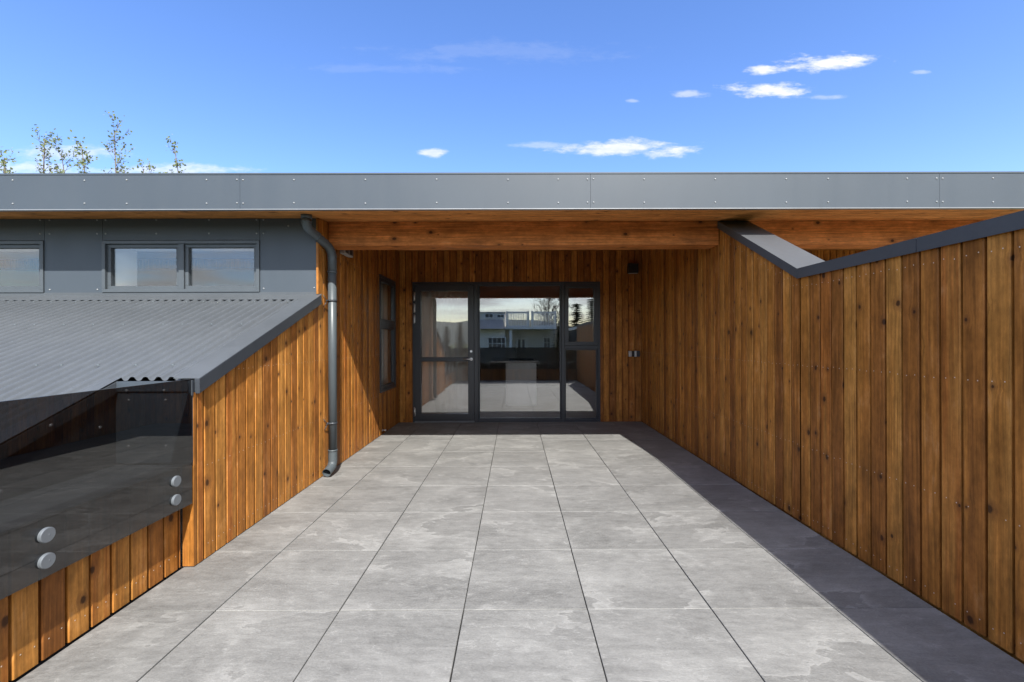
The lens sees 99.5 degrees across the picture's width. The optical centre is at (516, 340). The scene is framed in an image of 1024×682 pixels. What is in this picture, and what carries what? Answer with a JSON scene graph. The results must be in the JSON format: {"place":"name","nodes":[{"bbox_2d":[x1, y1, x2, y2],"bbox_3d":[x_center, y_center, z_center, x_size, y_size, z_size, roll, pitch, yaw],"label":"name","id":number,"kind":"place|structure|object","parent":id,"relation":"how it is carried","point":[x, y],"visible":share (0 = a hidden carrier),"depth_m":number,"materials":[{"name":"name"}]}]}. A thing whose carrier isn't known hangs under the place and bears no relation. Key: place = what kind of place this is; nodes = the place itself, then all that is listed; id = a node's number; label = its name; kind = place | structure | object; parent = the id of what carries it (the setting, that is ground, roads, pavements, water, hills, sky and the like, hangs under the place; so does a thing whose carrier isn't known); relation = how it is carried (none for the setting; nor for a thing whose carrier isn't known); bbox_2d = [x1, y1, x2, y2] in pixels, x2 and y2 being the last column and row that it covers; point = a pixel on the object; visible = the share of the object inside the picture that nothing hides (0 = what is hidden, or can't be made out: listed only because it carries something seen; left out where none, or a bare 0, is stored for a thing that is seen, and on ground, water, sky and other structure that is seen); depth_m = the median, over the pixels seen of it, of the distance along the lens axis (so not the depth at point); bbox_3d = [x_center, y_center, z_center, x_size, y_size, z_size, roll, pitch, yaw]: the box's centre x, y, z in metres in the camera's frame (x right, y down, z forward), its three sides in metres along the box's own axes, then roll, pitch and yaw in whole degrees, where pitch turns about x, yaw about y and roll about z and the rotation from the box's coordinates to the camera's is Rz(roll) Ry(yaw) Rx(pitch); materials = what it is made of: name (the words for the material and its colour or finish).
{"place":"outdoors","nodes":[
{"label":"outdoors","id":0,"kind":"place"},
{"bbox_2d":[0,0,1023,172],"label":"sky","id":1,"kind":"structure","parent":0,"point":[240,86],"materials":[{"name":"blue"}]},
{"bbox_2d":[490,344,538,404],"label":"kitchen island","id":2,"kind":"structure","parent":0,"point":[521,376],"depth_m":8.76,"materials":[{"name":"white paint"}]},
{"bbox_3d":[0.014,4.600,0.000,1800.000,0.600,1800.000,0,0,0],"label":"ground","id":3,"kind":"structure","parent":0,"visible":0},
{"bbox_2d":[0,146,19,172],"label":"young tree","id":4,"kind":"object","parent":3,"relation":"on","point":[3,162],"visible":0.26,"depth_m":17.59,"materials":[{"name":"green plant"}]},
{"bbox_2d":[31,124,70,172],"bbox_3d":[-21.226,-2.629,19.243,2.116,13.995,1.875,0,0,0],"label":"young tree","id":5,"kind":"object","parent":3,"relation":"on","point":[45,140],"visible":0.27,"depth_m":19.52,"materials":[{"name":"green plant"}]},
{"bbox_2d":[49,138,85,172],"bbox_3d":[-20.746,-2.529,20.095,1.874,13.790,2.015,0,0,0],"label":"young tree","id":6,"kind":"object","parent":3,"relation":"on","point":[57,166],"visible":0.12,"depth_m":20.13,"materials":[{"name":"green plant"}]},
{"bbox_2d":[67,129,97,172],"bbox_3d":[-17.435,-1.996,17.726,1.087,12.708,1.356,0,0,0],"label":"young tree","id":7,"kind":"object","parent":3,"relation":"on","point":[83,163],"visible":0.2,"depth_m":17.42,"materials":[{"name":"green plant"}]},
{"bbox_2d":[101,111,133,172],"bbox_3d":[-18.293,-3.104,19.451,2.066,14.928,2.114,0,0,32],"label":"young tree","id":8,"kind":"object","parent":3,"relation":"on","point":[115,149],"visible":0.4,"depth_m":19.98,"materials":[{"name":"green plant"}]},
{"bbox_2d":[137,158,163,172],"bbox_3d":[-16.225,-1.846,19.053,1.270,12.396,2.159,0,0,0],"label":"young tree","id":9,"kind":"object","parent":3,"relation":"on","point":[149,166],"visible":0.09,"depth_m":19.00,"materials":[{"name":"green plant"}]},
{"bbox_2d":[164,134,185,172],"bbox_3d":[-13.964,-2.063,18.398,1.116,12.819,1.443,0,0,0],"label":"young tree","id":10,"kind":"object","parent":3,"relation":"on","point":[176,161],"visible":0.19,"depth_m":17.95,"materials":[{"name":"green plant"}]},
{"bbox_2d":[0,171,1023,569],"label":"house","id":11,"kind":"structure","parent":3,"relation":"on","point":[212,287],"depth_m":4.07,"materials":[{"name":"brown wood"}]},
{"bbox_2d":[0,241,44,292],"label":"window","id":12,"kind":"structure","parent":11,"relation":"in","point":[5,246],"depth_m":4.11,"materials":[{"name":"grey metal"}]},
{"bbox_2d":[0,510,179,681],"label":"parapet wall","id":13,"kind":"structure","parent":11,"relation":"on","point":[43,620],"depth_m":1.92,"materials":[{"name":"wood"}]},
{"bbox_2d":[0,379,191,599],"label":"glass balustrade","id":14,"kind":"object","parent":13,"relation":"attached to","point":[84,474],"visible":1,"depth_m":1.87,"materials":[{"name":"glass"}]},
{"bbox_2d":[102,240,259,292],"bbox_3d":[-3.180,-0.708,4.278,1.487,0.489,0.352,0,0,0],"label":"window","id":15,"kind":"structure","parent":11,"relation":"in","point":[119,258],"depth_m":4.13,"materials":[{"name":"grey glass"}]},
{"bbox_2d":[301,214,337,476],"bbox_3d":[-1.846,0.067,4.096,0.134,2.462,0.419,0,0,14],"label":"downpipe","id":16,"kind":"object","parent":11,"relation":"attached to","point":[312,232],"visible":0.99,"depth_m":4.22,"materials":[{"name":"grey metal"}]},
{"bbox_2d":[340,250,352,257],"bbox_3d":[-1.843,-0.992,4.714,0.057,0.124,0.240,0,0,0],"label":"wall fixture","id":17,"kind":"object","parent":11,"relation":"attached to","point":[348,253],"depth_m":4.70,"materials":[{"name":"paint"}]},
{"bbox_2d":[381,283,387,384],"bbox_3d":[-1.971,-0.101,6.324,0.032,1.605,0.691,0,0,0],"label":"curtain","id":18,"kind":"object","parent":11,"relation":"hanging from","point":[384,301],"visible":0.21,"depth_m":6.50,"materials":[{"name":"fabric"}]},
{"bbox_2d":[379,274,395,392],"bbox_3d":[-1.918,-0.101,6.323,0.114,1.633,0.782,0,0,0],"label":"window","id":19,"kind":"structure","parent":11,"relation":"in","point":[390,324],"depth_m":6.63,"materials":[{"name":"black glass"}]},
{"bbox_2d":[414,284,474,422],"bbox_3d":[-1.154,0.196,6.942,0.969,2.209,0.147,0,0,0],"label":"door","id":20,"kind":"structure","parent":11,"relation":"in","point":[420,417],"depth_m":6.94,"materials":[{"name":"black glass"}]},
{"bbox_2d":[422,291,467,412],"bbox_3d":[-1.373,0.089,7.254,1.301,2.370,0.033,0,0,0],"label":"curtain","id":21,"kind":"object","parent":11,"relation":"hanging from","point":[444,334],"visible":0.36,"depth_m":7.25,"materials":[{"name":"fabric"}]},
{"bbox_2d":[412,282,600,421],"bbox_3d":[-0.155,0.177,7.009,3.011,2.254,0.120,0,0,0],"label":"window","id":22,"kind":"structure","parent":11,"relation":"in","point":[477,285],"depth_m":6.95,"materials":[{"name":"black glass"}]},
{"bbox_2d":[16,422,1023,681],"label":"terrace floor","id":23,"kind":"structure","parent":11,"relation":"on","point":[522,552],"depth_m":2.27,"materials":[{"name":"grey tile"}]},
{"bbox_2d":[627,263,638,273],"bbox_3d":[1.858,-1.155,6.910,0.159,0.158,0.104,0,0,0],"label":"wall light","id":24,"kind":"object","parent":11,"relation":"attached to","point":[632,268],"visible":1,"depth_m":6.86,"materials":[{"name":"black plastic"}]},
{"bbox_2d":[628,351,639,356],"bbox_3d":[1.887,0.205,6.935,0.178,0.092,0.054,0,0,0],"label":"wall socket","id":25,"kind":"object","parent":11,"relation":"attached to","point":[633,353],"depth_m":6.92,"materials":[{"name":"metal"}]},
{"bbox_2d":[642,210,1023,663],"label":"partition wall","id":26,"kind":"structure","parent":11,"relation":"on","point":[866,407],"depth_m":2.47,"materials":[{"name":"wood"}]}
]}

